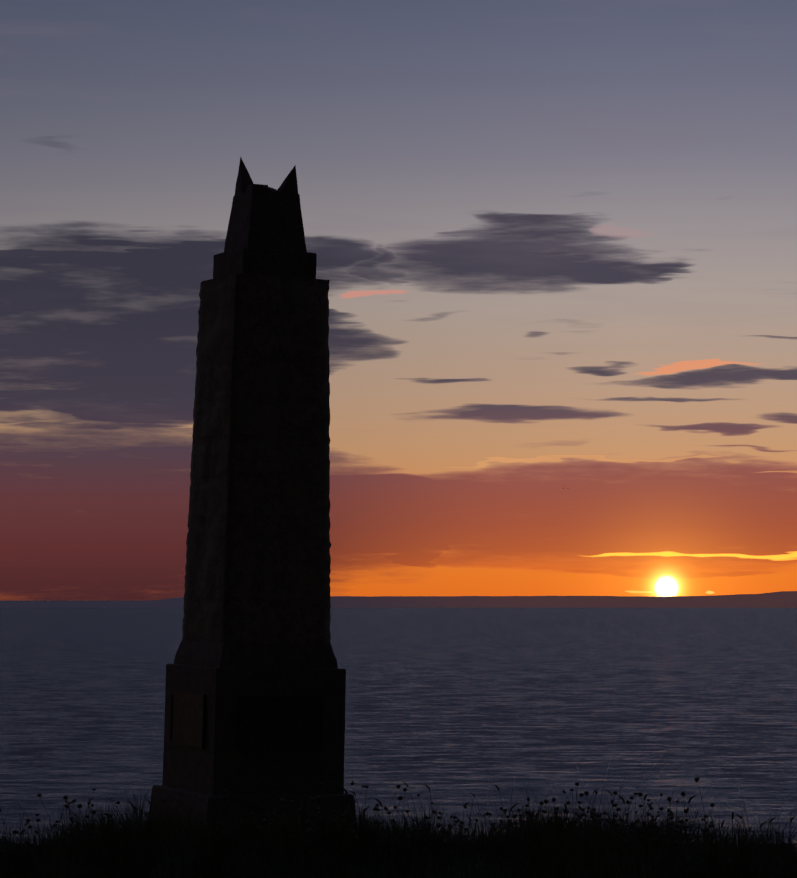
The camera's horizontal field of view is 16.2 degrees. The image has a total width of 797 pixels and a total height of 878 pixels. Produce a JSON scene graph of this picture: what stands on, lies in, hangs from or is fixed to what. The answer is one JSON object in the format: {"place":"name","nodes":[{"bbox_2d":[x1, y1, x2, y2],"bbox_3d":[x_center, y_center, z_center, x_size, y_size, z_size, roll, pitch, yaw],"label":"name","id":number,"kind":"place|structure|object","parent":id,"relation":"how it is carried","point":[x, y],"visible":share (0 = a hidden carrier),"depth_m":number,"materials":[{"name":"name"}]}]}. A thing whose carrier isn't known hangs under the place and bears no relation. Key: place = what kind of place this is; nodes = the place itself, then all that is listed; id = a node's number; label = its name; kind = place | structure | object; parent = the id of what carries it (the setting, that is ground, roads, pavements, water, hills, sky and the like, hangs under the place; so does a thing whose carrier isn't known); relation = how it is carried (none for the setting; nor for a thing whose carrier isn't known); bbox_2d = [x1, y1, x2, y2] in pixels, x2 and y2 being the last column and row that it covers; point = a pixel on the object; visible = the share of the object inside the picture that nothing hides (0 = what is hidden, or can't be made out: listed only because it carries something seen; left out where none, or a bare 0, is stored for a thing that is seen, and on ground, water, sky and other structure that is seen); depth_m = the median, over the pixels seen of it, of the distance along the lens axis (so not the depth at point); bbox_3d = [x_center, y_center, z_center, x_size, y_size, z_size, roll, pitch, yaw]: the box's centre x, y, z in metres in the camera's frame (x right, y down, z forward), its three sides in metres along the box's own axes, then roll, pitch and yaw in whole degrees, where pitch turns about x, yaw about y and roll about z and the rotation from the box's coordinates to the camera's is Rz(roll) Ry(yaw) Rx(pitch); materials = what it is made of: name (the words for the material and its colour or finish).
{"place":"outdoors","nodes":[
{"label":"outdoors","id":0,"kind":"place"},
{"bbox_2d":[0,601,796,844],"bbox_3d":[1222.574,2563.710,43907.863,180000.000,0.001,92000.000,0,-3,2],"label":"sea water","id":1,"kind":"structure","parent":0,"point":[446,705],"depth_m":1526.96,"materials":[{"name":"blue liquid"}]},
{"bbox_2d":[0,591,796,607],"bbox_3d":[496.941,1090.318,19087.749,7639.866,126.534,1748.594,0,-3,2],"label":"distant land","id":2,"kind":"structure","parent":0,"point":[784,599],"depth_m":19214.92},
{"bbox_2d":[0,0,796,600],"label":"sky","id":3,"kind":"structure","parent":0,"point":[555,241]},
{"bbox_2d":[0,751,796,877],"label":"ground","id":4,"kind":"structure","parent":0,"point":[363,867],"depth_m":13.78,"materials":[{"name":"black plant"}]},
{"bbox_2d":[149,157,355,835],"bbox_3d":[-1.619,0.948,32.373,1.898,8.511,1.898,3,-4,-25],"label":"marconi monument","id":5,"kind":"object","parent":4,"relation":"on","point":[255,686],"visible":0.98,"depth_m":31.82,"materials":[{"name":"stone"}]}
]}

